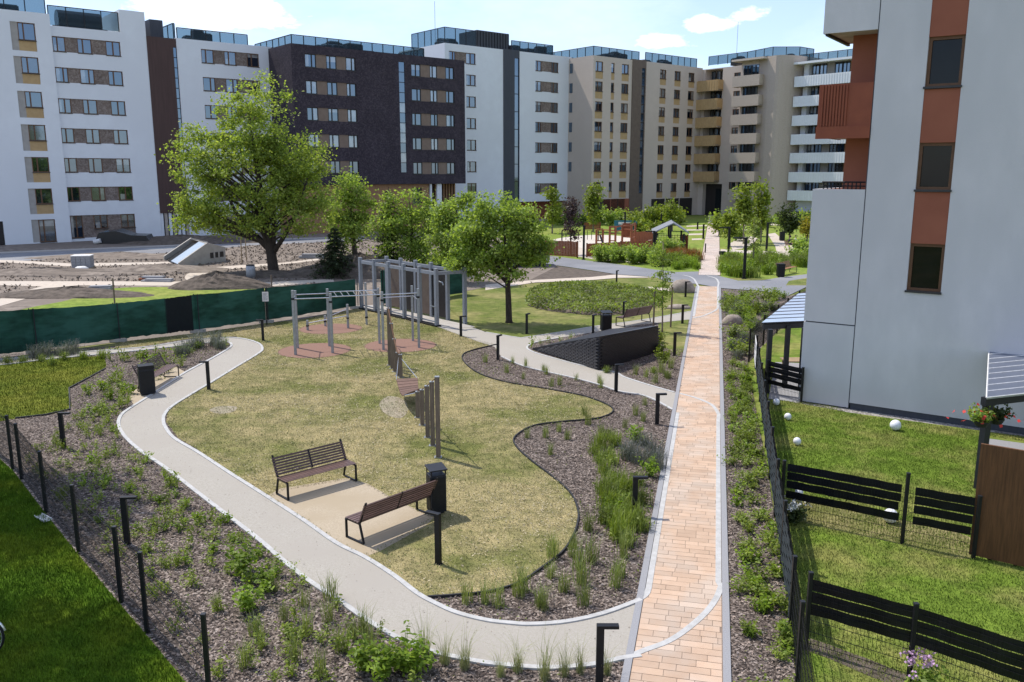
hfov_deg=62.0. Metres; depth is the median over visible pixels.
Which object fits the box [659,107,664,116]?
window
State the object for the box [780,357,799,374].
garden table
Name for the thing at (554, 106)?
window
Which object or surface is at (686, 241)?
slat fence
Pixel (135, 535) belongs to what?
sprig
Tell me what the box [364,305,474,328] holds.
paved path
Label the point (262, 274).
soil heap
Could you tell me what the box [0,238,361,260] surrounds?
site road
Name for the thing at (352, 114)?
window
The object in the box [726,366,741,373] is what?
ground cover plant
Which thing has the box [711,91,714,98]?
window
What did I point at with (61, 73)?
window
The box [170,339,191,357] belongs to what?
lavender
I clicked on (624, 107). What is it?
window
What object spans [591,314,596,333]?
bollard light
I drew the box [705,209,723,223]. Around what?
garden shrub
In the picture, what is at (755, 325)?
lavender
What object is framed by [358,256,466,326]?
tunnel frame
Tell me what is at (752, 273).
perennial clump
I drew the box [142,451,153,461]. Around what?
bright sprig
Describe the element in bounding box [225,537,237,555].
sprig
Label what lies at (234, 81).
window
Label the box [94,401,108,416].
sprig
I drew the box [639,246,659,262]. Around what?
hedge plant
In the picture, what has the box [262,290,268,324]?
notice board
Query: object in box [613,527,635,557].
grass tuft
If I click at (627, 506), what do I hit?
lush tuft
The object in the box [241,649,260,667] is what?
sprig
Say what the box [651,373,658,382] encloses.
grass tuft
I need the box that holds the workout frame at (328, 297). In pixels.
[291,286,419,354]
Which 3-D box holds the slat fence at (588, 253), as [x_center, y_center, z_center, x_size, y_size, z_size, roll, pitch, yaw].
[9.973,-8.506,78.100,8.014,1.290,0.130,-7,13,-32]
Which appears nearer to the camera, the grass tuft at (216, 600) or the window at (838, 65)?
the grass tuft at (216, 600)
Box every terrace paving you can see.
[769,362,799,401]
[989,439,1023,449]
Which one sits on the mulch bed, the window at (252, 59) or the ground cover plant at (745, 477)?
the ground cover plant at (745, 477)
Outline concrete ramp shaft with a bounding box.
[163,238,225,264]
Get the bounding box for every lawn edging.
[15,368,105,418]
[428,344,613,597]
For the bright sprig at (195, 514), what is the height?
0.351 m
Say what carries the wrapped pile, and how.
on the building site
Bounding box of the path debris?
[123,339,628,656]
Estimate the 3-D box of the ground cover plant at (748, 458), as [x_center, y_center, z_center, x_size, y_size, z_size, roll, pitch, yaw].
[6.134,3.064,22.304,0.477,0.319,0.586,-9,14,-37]
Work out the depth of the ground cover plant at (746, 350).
35.61 m
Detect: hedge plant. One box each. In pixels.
[588,248,605,261]
[589,243,607,257]
[597,243,613,261]
[605,244,624,261]
[608,250,618,262]
[609,241,624,249]
[616,247,629,261]
[621,244,643,263]
[625,242,642,251]
[628,251,645,263]
[631,245,647,262]
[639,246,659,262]
[646,250,665,265]
[648,242,664,251]
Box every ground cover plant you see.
[717,452,739,464]
[718,297,736,307]
[719,322,745,337]
[720,300,732,310]
[721,291,735,307]
[721,306,747,315]
[723,338,753,353]
[723,370,737,378]
[723,376,736,385]
[723,412,740,422]
[723,440,742,453]
[725,406,740,415]
[726,356,739,365]
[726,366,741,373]
[727,324,753,335]
[728,385,748,393]
[728,482,745,494]
[728,571,758,594]
[729,468,754,483]
[730,400,748,413]
[730,434,744,442]
[730,448,746,458]
[731,439,750,451]
[731,508,760,524]
[732,338,753,353]
[732,416,746,425]
[732,510,751,520]
[733,420,753,431]
[733,537,750,551]
[733,673,772,681]
[734,362,748,368]
[735,453,758,462]
[735,567,767,583]
[736,295,754,302]
[736,532,759,546]
[737,430,755,441]
[737,455,757,465]
[737,541,764,561]
[738,405,754,413]
[739,615,766,636]
[740,425,760,436]
[740,517,757,532]
[741,439,759,451]
[741,467,763,482]
[741,479,758,489]
[742,391,758,400]
[742,418,763,429]
[742,431,760,441]
[743,489,766,503]
[743,588,778,606]
[744,446,765,454]
[745,296,762,312]
[745,381,758,390]
[746,287,764,296]
[746,500,773,519]
[750,304,767,313]
[750,453,768,465]
[750,561,779,580]
[750,577,775,597]
[753,464,769,476]
[753,522,778,546]
[754,285,771,299]
[757,536,793,556]
[760,287,781,297]
[760,293,779,303]
[762,589,787,604]
[764,515,777,528]
[765,555,782,577]
[766,641,794,662]
[767,288,784,299]
[767,301,779,310]
[771,619,803,645]
[772,585,805,615]
[772,635,809,649]
[780,673,811,681]
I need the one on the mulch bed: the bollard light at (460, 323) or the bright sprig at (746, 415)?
the bright sprig at (746, 415)
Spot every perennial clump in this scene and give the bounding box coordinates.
[669,258,685,269]
[678,256,692,267]
[688,258,696,266]
[692,260,702,269]
[715,255,727,263]
[715,260,729,272]
[721,263,733,275]
[725,252,736,259]
[726,263,738,276]
[730,261,746,272]
[730,262,747,276]
[733,264,751,277]
[746,262,761,277]
[753,261,766,269]
[755,256,769,265]
[759,251,770,260]
[760,262,773,274]
[765,263,776,271]
[789,252,799,263]
[791,256,802,266]
[797,253,807,266]
[797,255,807,267]
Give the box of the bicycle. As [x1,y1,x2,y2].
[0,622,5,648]
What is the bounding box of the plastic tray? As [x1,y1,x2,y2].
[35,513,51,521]
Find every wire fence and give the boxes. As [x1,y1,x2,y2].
[0,414,210,681]
[748,288,805,361]
[754,335,815,681]
[766,359,804,402]
[782,460,982,558]
[804,571,1023,681]
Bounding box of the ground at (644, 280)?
[50,220,849,665]
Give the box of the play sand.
[554,235,658,248]
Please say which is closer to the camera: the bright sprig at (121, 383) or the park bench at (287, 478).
the park bench at (287, 478)
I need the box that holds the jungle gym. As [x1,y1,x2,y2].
[595,223,636,242]
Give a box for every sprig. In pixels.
[70,413,82,419]
[71,448,82,457]
[76,473,86,485]
[80,381,93,393]
[81,382,93,395]
[81,425,93,436]
[82,403,95,416]
[85,450,100,462]
[85,496,102,512]
[86,461,96,472]
[88,470,104,483]
[89,488,102,503]
[93,380,108,389]
[93,514,103,522]
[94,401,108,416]
[94,457,106,466]
[94,474,110,488]
[94,490,105,499]
[95,378,108,390]
[96,537,112,552]
[98,470,111,484]
[99,446,111,457]
[99,446,111,457]
[102,410,111,420]
[103,390,116,399]
[104,347,112,359]
[105,383,115,399]
[105,506,117,516]
[106,368,118,377]
[110,440,121,449]
[110,511,120,524]
[111,425,120,438]
[112,363,126,378]
[114,347,126,358]
[114,382,128,389]
[115,396,124,408]
[118,385,131,395]
[121,482,133,492]
[123,351,133,360]
[123,381,137,393]
[126,485,143,499]
[130,529,139,537]
[131,521,141,530]
[135,539,151,552]
[136,451,146,464]
[138,517,154,531]
[138,522,145,534]
[138,536,155,551]
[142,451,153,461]
[144,490,154,500]
[144,522,156,538]
[144,549,157,563]
[144,566,157,575]
[146,582,159,594]
[147,578,160,598]
[150,517,160,531]
[152,491,164,503]
[154,501,164,512]
[155,555,166,567]
[156,536,168,550]
[157,346,168,362]
[157,549,177,564]
[158,581,169,593]
[159,520,169,530]
[160,508,171,521]
[160,557,174,568]
[162,473,172,485]
[163,490,174,503]
[164,614,185,633]
[165,510,176,524]
[166,470,178,486]
[168,488,181,497]
[168,548,182,566]
[169,472,180,487]
[170,511,186,525]
[170,520,185,532]
[171,557,185,567]
[172,594,188,613]
[174,352,186,365]
[175,354,186,365]
[176,501,189,515]
[177,498,192,506]
[179,562,195,580]
[179,571,196,587]
[180,553,192,564]
[181,496,190,508]
[181,544,192,555]
[182,529,198,546]
[183,519,197,537]
[186,515,200,530]
[189,575,202,586]
[191,507,206,521]
[192,512,204,526]
[198,528,209,537]
[199,555,211,564]
[202,523,216,540]
[202,551,218,567]
[202,665,226,680]
[203,540,218,553]
[206,507,216,520]
[208,598,228,612]
[210,647,229,673]
[211,528,220,537]
[212,518,221,527]
[214,513,224,522]
[220,510,232,523]
[223,565,230,574]
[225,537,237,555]
[229,531,239,541]
[237,530,252,545]
[239,564,256,584]
[241,568,257,582]
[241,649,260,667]
[245,613,263,630]
[247,641,258,653]
[251,632,269,651]
[252,543,269,557]
[263,667,280,681]
[264,555,273,568]
[268,549,282,563]
[270,561,282,573]
[272,560,284,576]
[274,621,296,636]
[274,629,294,655]
[275,622,293,639]
[276,651,297,672]
[278,622,295,635]
[278,653,298,677]
[280,574,299,592]
[282,598,300,621]
[285,625,310,646]
[287,561,297,576]
[291,569,308,584]
[296,623,311,639]
[305,657,320,679]
[309,623,330,642]
[320,663,339,681]
[321,620,338,640]
[328,632,345,650]
[331,593,343,611]
[339,629,359,652]
[340,614,359,635]
[374,619,389,634]
[407,662,423,681]
[724,370,733,379]
[728,407,740,416]
[728,422,738,431]
[730,479,746,492]
[730,490,747,506]
[733,547,748,564]
[737,560,756,576]
[740,439,752,451]
[742,410,751,418]
[742,620,761,637]
[744,366,754,373]
[745,449,756,457]
[745,546,765,563]
[746,571,767,594]
[751,413,762,424]
[752,575,767,587]
[753,596,773,614]
[754,448,764,456]
[756,590,774,608]
[757,462,768,473]
[763,520,776,535]
[764,562,783,577]
[773,619,792,636]
[776,618,793,632]
[776,639,792,654]
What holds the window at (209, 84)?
in the apartment building at (95, 109)
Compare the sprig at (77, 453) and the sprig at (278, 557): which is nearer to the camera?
the sprig at (278, 557)
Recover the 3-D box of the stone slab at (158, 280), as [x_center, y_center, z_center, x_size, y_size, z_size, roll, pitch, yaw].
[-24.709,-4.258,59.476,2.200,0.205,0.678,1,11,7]
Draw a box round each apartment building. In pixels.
[0,0,280,244]
[254,34,465,233]
[399,1,573,221]
[547,46,702,219]
[693,33,820,217]
[782,49,851,214]
[798,0,1023,434]
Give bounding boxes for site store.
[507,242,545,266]
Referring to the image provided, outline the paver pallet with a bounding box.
[70,254,95,268]
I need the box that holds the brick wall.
[532,326,659,369]
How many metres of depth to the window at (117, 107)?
94.47 m
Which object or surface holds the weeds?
on the mulch bed
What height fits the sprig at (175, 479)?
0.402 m
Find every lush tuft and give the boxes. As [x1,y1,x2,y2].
[0,355,14,363]
[14,353,27,361]
[36,354,46,361]
[41,354,59,365]
[56,349,72,359]
[74,349,89,359]
[96,347,108,358]
[587,440,602,455]
[588,426,613,448]
[590,500,623,525]
[591,446,606,462]
[591,469,619,496]
[591,481,625,510]
[593,497,625,525]
[594,454,611,473]
[596,443,615,459]
[596,471,623,498]
[598,424,613,439]
[600,465,622,480]
[601,367,611,372]
[602,475,625,495]
[602,500,636,529]
[603,464,632,487]
[603,509,635,543]
[606,448,621,465]
[606,486,628,509]
[608,427,627,446]
[612,503,645,528]
[613,471,636,492]
[613,494,632,512]
[614,523,640,547]
[618,486,642,509]
[624,478,642,495]
[624,498,652,521]
[625,468,650,487]
[627,507,654,532]
[628,484,652,505]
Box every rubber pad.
[278,343,350,357]
[299,323,361,333]
[364,339,435,351]
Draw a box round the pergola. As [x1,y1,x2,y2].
[762,293,805,393]
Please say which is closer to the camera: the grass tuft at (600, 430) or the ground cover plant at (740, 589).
the ground cover plant at (740, 589)
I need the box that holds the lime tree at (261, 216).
[153,68,339,269]
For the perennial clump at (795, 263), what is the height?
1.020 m
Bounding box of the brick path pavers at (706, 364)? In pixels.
[630,286,721,681]
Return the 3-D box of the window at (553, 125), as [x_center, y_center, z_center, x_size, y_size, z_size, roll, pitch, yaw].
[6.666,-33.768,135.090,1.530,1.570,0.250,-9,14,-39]
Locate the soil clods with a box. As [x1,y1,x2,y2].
[0,238,440,293]
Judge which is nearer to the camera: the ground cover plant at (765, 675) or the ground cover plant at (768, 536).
the ground cover plant at (765, 675)
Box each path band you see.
[633,393,721,653]
[635,412,678,598]
[684,275,699,315]
[693,276,719,317]
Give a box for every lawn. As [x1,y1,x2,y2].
[0,356,105,420]
[0,460,185,681]
[116,309,611,595]
[450,281,694,336]
[530,215,809,278]
[658,320,688,355]
[749,328,1023,681]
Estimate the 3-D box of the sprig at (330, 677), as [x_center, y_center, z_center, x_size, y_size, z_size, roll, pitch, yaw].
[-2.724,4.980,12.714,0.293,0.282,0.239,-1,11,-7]
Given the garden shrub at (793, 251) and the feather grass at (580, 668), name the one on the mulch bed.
the feather grass at (580, 668)
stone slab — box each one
[89,285,112,288]
[138,276,165,280]
[141,278,174,281]
[299,253,322,258]
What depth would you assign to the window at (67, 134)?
91.74 m
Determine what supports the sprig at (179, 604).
on the mulch bed
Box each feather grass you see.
[390,611,445,656]
[408,615,470,666]
[441,613,491,671]
[477,643,517,678]
[495,624,545,674]
[509,621,570,681]
[544,622,587,677]
[560,627,614,675]
[584,644,620,676]
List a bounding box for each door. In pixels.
[0,221,4,244]
[137,369,154,392]
[426,475,445,511]
[600,315,611,329]
[776,266,784,275]
[779,233,784,239]
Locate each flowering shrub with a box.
[774,495,811,525]
[899,645,954,681]
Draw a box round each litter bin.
[137,363,155,394]
[424,462,447,512]
[600,310,612,330]
[776,263,785,276]
[779,231,784,240]
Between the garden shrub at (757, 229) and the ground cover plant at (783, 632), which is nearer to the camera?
the ground cover plant at (783, 632)
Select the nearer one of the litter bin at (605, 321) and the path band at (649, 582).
the path band at (649, 582)
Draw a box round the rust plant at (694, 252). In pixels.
[685,246,705,259]
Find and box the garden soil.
[808,638,915,681]
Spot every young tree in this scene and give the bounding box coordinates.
[540,186,565,232]
[559,196,582,241]
[580,180,607,231]
[646,230,674,331]
[656,196,685,230]
[704,212,724,236]
[714,210,745,245]
[727,179,760,243]
[741,217,764,258]
[748,176,773,242]
[774,200,805,237]
[797,214,810,240]
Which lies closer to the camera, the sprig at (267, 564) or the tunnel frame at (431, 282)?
the sprig at (267, 564)
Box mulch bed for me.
[0,289,805,681]
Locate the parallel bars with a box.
[306,304,348,329]
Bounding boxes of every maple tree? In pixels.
[320,166,379,254]
[441,189,564,322]
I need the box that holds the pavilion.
[651,220,688,247]
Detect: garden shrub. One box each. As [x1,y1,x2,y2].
[555,207,568,224]
[574,212,591,224]
[595,205,614,223]
[601,206,619,225]
[614,207,631,219]
[650,235,674,248]
[657,237,684,249]
[670,238,685,247]
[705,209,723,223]
[732,224,751,240]
[748,221,765,235]
[773,210,797,228]
[784,245,802,257]
[789,234,808,252]
[797,207,810,226]
[800,240,808,253]
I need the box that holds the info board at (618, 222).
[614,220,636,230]
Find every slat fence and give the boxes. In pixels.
[545,241,577,257]
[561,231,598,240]
[584,222,600,229]
[586,239,652,256]
[632,231,652,240]
[681,234,687,248]
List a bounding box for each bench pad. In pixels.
[126,367,184,403]
[269,478,433,555]
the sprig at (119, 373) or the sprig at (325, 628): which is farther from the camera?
the sprig at (119, 373)
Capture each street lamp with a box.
[582,225,585,259]
[645,231,654,244]
[702,224,704,238]
[719,227,730,252]
[733,237,747,278]
[765,222,776,250]
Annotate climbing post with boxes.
[364,282,367,324]
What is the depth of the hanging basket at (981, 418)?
19.86 m
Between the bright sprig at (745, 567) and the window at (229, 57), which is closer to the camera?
the bright sprig at (745, 567)
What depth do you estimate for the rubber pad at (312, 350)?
36.42 m
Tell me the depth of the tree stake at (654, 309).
40.69 m
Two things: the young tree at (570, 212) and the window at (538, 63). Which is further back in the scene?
the window at (538, 63)
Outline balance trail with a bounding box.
[386,307,441,457]
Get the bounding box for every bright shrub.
[217,531,261,575]
[226,576,274,611]
[254,561,277,592]
[342,629,390,671]
[363,630,407,681]
[373,620,438,676]
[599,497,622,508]
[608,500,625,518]
[625,424,644,441]
[635,454,660,476]
[725,336,740,349]
[741,310,750,321]
[742,305,754,317]
[742,313,756,325]
[747,321,755,330]
[781,291,790,297]
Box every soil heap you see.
[0,267,175,276]
[0,286,153,298]
[23,251,165,259]
[95,263,231,272]
[118,234,256,244]
[168,270,273,289]
[223,270,302,278]
[290,252,384,278]
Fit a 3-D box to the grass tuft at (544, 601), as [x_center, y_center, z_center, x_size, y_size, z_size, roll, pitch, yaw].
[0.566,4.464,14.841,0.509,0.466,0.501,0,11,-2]
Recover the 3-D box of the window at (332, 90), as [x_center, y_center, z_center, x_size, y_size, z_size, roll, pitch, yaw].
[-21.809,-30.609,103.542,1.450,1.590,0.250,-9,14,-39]
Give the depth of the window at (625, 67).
135.59 m
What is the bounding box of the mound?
[527,286,653,314]
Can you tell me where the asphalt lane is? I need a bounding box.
[546,256,806,295]
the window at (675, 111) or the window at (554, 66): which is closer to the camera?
the window at (554, 66)
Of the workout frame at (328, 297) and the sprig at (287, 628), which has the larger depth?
the workout frame at (328, 297)
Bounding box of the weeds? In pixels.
[43,346,786,681]
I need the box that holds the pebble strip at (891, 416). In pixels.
[791,401,1023,435]
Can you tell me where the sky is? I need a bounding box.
[0,0,852,69]
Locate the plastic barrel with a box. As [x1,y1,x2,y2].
[246,264,255,278]
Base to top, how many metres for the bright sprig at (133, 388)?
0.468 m
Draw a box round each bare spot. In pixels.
[210,406,236,413]
[379,396,407,417]
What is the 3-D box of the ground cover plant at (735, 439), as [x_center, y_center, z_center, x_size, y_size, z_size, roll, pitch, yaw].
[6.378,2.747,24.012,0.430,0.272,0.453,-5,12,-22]
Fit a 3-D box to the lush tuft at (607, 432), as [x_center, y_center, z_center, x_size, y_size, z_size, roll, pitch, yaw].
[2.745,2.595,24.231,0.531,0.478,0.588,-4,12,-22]
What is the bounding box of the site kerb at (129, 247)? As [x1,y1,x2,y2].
[0,236,363,253]
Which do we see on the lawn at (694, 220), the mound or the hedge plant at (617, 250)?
the hedge plant at (617, 250)
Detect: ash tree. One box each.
[356,187,459,264]
[416,188,481,264]
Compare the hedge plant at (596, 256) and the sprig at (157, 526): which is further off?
the hedge plant at (596, 256)
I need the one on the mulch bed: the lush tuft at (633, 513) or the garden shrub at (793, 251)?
the lush tuft at (633, 513)
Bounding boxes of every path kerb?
[0,337,642,625]
[0,341,641,670]
[487,311,689,337]
[500,356,671,409]
[526,337,674,391]
[620,286,697,681]
[719,287,730,681]
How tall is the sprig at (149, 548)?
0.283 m
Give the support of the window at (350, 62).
in the apartment building at (383, 121)
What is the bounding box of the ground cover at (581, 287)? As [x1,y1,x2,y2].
[524,279,660,313]
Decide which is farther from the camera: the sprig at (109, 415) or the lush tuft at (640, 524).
the sprig at (109, 415)
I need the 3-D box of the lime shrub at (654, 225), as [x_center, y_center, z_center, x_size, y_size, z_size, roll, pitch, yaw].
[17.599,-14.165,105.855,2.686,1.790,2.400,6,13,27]
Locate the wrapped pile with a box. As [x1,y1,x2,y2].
[93,229,152,243]
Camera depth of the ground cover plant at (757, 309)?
45.63 m
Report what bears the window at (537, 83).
in the apartment building at (516, 119)
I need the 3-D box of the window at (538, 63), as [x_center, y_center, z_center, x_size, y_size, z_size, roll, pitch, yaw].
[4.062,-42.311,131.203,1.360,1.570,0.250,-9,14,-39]
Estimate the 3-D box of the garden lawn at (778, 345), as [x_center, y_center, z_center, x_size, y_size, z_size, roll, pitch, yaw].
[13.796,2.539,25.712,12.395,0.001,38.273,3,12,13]
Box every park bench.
[132,352,178,390]
[271,439,356,500]
[345,477,437,544]
[616,304,652,326]
[775,260,796,272]
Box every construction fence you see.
[0,279,359,353]
[380,264,462,303]
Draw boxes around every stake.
[112,278,115,302]
[652,292,655,325]
[670,287,672,326]
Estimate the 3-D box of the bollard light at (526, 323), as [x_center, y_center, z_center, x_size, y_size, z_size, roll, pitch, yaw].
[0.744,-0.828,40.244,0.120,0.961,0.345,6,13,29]
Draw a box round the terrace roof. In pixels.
[973,351,1023,488]
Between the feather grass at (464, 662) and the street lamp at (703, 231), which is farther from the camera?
the street lamp at (703, 231)
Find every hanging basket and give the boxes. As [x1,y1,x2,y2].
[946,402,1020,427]
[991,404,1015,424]
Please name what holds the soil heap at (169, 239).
on the building site
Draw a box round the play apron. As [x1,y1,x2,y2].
[578,247,644,263]
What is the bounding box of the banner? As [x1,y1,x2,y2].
[754,335,756,367]
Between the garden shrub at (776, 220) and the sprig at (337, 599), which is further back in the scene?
the garden shrub at (776, 220)
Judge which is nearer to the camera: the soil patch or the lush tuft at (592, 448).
the lush tuft at (592, 448)
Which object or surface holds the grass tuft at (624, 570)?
on the mulch bed
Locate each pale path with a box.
[0,260,169,265]
[0,279,333,305]
[185,259,317,279]
[485,275,656,289]
[721,249,788,255]
[731,236,755,249]
[769,233,792,251]
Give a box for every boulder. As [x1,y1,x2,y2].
[665,304,690,308]
[669,279,694,292]
[722,314,743,325]
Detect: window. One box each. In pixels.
[17,22,36,41]
[20,56,39,74]
[24,91,42,107]
[28,125,46,140]
[31,157,49,172]
[35,188,52,204]
[38,219,56,242]
[52,36,66,52]
[55,67,68,82]
[58,98,72,113]
[61,128,74,142]
[64,158,78,172]
[67,187,80,201]
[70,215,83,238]
[76,38,92,54]
[79,69,95,84]
[82,99,98,114]
[85,129,100,143]
[88,158,103,172]
[91,187,105,200]
[93,215,108,228]
[105,41,121,56]
[108,71,122,85]
[110,101,126,115]
[113,130,127,143]
[115,158,131,172]
[118,186,133,200]
[120,214,135,227]
[173,47,184,176]
[201,49,213,63]
[203,77,216,91]
[205,105,217,118]
[224,51,236,65]
[225,79,237,92]
[227,106,237,119]
[247,53,259,67]
[248,80,259,93]
[305,53,315,67]
[306,80,317,94]
[307,107,318,120]
[308,134,318,147]
[326,55,337,69]
[327,82,338,95]
[328,108,338,121]
[329,135,340,147]
[330,161,340,173]
[345,57,354,70]
[346,83,355,96]
[347,109,357,122]
[348,135,357,147]
[349,161,359,173]
[399,62,406,172]
[411,64,420,76]
[412,89,421,101]
[412,113,421,125]
[412,188,421,204]
[413,138,421,149]
[413,162,422,174]
[430,66,437,78]
[430,90,437,102]
[430,114,438,126]
[431,138,438,150]
[431,162,438,174]
[445,67,453,79]
[446,91,454,103]
[446,115,453,126]
[446,139,455,150]
[447,163,454,174]
[449,51,455,59]
[466,53,475,64]
[466,74,474,85]
[466,96,475,107]
[467,118,475,128]
[467,140,476,150]
[467,161,475,171]
[467,183,476,193]
[515,58,518,197]
[535,81,541,91]
[535,101,540,111]
[535,122,540,131]
[535,142,541,152]
[535,163,540,172]
[535,183,540,192]
[536,61,541,71]
[550,123,556,132]
[550,143,556,152]
[550,163,556,172]
[550,183,556,190]
[551,62,557,72]
[551,82,557,92]
[551,103,557,112]
[568,162,571,170]
[569,83,572,92]
[569,103,571,112]
[569,142,571,151]
[594,122,601,131]
[594,142,601,151]
[594,162,600,171]
[595,81,602,91]
[595,101,602,111]
[596,61,602,71]
[609,162,612,171]
[610,122,612,131]
[611,63,613,72]
[611,83,613,92]
[619,162,626,171]
[619,182,625,190]
[620,123,627,132]
[620,142,626,151]
[621,84,627,93]
[621,103,627,112]
[622,64,628,74]
[639,68,644,192]
[656,183,661,191]
[657,164,662,172]
[658,126,664,135]
[658,145,662,153]
[659,88,664,97]
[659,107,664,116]
[660,69,665,78]
[671,164,676,172]
[671,183,676,191]
[672,146,677,154]
[673,108,679,117]
[673,127,677,135]
[674,90,679,98]
[675,71,679,80]
[684,183,689,191]
[685,164,690,172]
[686,128,692,136]
[686,146,690,154]
[687,109,692,118]
[688,73,693,81]
[688,91,693,99]
[707,164,711,170]
[708,146,712,152]
[709,128,713,134]
[711,71,715,79]
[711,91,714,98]
[712,164,716,170]
[713,146,717,152]
[714,127,718,134]
[715,109,718,116]
[716,71,720,79]
[729,182,734,189]
[730,164,735,170]
[731,146,736,152]
[732,127,737,133]
[733,109,738,114]
[734,91,739,95]
[804,182,811,190]
[806,163,812,171]
[807,144,814,152]
[808,125,815,133]
[809,106,816,114]
[811,86,818,94]
[812,64,819,74]
[812,182,818,190]
[813,163,820,171]
[814,144,821,152]
[819,63,826,73]
[828,163,835,171]
[829,144,836,151]
[835,62,842,72]
[835,163,842,171]
[837,143,844,151]
[842,61,850,71]
[905,243,944,294]
[914,142,955,191]
[923,35,965,88]
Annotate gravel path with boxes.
[0,338,634,664]
[442,311,690,407]
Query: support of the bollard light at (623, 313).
on the tree lawn at (486, 310)
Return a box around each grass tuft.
[207,587,224,611]
[229,636,260,669]
[241,608,258,637]
[247,619,273,647]
[266,568,284,591]
[268,596,292,621]
[281,626,308,663]
[293,596,316,637]
[294,580,315,607]
[296,639,330,678]
[312,595,338,623]
[313,574,341,600]
[327,619,352,654]
[337,616,362,640]
[350,600,376,634]
[350,618,391,651]
[456,574,479,605]
[475,577,493,604]
[486,570,508,608]
[500,560,527,599]
[503,361,512,372]
[513,558,533,592]
[521,425,531,437]
[525,570,558,606]
[536,580,559,611]
[540,528,558,558]
[541,556,558,579]
[542,423,549,437]
[546,439,555,454]
[546,558,575,593]
[548,376,553,386]
[553,374,562,384]
[555,421,561,432]
[561,528,579,545]
[562,536,580,558]
[564,427,571,439]
[566,550,600,584]
[566,573,593,608]
[571,536,590,568]
[577,503,599,532]
[579,402,589,415]
[579,531,603,565]
[585,408,595,424]
[593,555,625,590]
[594,423,603,434]
[598,377,603,387]
[603,549,628,577]
[604,431,617,446]
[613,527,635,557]
[617,519,628,540]
[622,417,628,428]
[630,402,639,415]
[631,363,641,373]
[637,409,645,421]
[643,366,649,377]
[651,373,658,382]
[658,358,667,372]
[664,368,671,378]
[667,355,675,368]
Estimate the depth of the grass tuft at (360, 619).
14.11 m
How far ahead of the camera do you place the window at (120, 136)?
95.07 m
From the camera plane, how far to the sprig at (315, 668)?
12.82 m
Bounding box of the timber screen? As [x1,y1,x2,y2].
[969,443,1023,566]
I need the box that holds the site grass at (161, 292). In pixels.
[21,287,264,309]
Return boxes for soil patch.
[531,266,615,279]
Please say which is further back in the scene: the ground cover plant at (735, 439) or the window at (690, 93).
the window at (690, 93)
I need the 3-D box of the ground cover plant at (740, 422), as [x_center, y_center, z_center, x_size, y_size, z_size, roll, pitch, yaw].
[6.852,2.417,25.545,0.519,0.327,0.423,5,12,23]
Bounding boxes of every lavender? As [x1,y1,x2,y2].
[22,342,48,358]
[35,340,58,356]
[49,344,67,355]
[59,337,87,355]
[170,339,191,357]
[181,336,197,351]
[185,330,209,348]
[205,330,226,346]
[210,336,228,349]
[616,434,644,461]
[629,444,658,466]
[631,429,651,447]
[638,445,671,472]
[643,436,665,457]
[724,337,744,351]
[729,348,744,358]
[736,330,752,343]
[749,318,761,330]
[761,300,770,311]
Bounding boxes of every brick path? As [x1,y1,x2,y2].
[629,286,722,681]
[698,226,719,274]
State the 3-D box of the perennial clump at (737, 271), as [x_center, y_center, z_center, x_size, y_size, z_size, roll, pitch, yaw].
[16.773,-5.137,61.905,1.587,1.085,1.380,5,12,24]
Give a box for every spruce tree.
[307,227,356,279]
[373,188,403,263]
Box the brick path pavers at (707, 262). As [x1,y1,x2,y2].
[699,215,719,274]
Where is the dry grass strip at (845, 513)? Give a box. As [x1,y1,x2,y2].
[787,499,970,558]
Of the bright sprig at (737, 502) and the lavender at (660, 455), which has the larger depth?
the lavender at (660, 455)
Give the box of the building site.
[0,231,556,354]
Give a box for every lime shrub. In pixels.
[623,210,645,222]
[628,217,651,231]
[633,205,657,221]
[643,201,666,222]
[647,220,661,232]
[653,347,670,362]
[654,204,683,224]
[655,341,667,351]
[658,330,669,342]
[677,207,688,223]
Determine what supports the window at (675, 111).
in the apartment building at (633, 131)
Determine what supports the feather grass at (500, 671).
on the mulch bed
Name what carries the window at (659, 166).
in the apartment building at (633, 131)
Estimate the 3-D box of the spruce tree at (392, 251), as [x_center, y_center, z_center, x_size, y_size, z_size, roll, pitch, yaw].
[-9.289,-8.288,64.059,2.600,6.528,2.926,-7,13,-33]
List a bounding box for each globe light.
[773,398,779,404]
[784,413,791,419]
[793,437,800,445]
[883,508,896,523]
[890,420,900,430]
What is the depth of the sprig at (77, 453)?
22.66 m
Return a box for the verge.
[786,278,806,284]
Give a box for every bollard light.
[57,412,70,447]
[119,495,137,545]
[199,361,210,389]
[256,319,264,340]
[425,510,442,565]
[459,316,466,336]
[496,334,501,359]
[525,313,529,333]
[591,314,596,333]
[595,623,618,681]
[614,364,624,392]
[622,301,626,314]
[632,476,647,510]
[654,393,666,424]
[672,332,681,355]
[681,304,687,323]
[684,281,690,296]
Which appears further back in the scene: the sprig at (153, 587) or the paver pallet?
the paver pallet
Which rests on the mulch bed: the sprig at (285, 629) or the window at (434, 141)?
the sprig at (285, 629)
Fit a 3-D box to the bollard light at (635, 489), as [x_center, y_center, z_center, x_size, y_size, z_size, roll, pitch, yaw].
[2.829,3.433,18.927,0.345,0.899,0.120,0,11,0]
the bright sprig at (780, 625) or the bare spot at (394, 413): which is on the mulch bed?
the bright sprig at (780, 625)

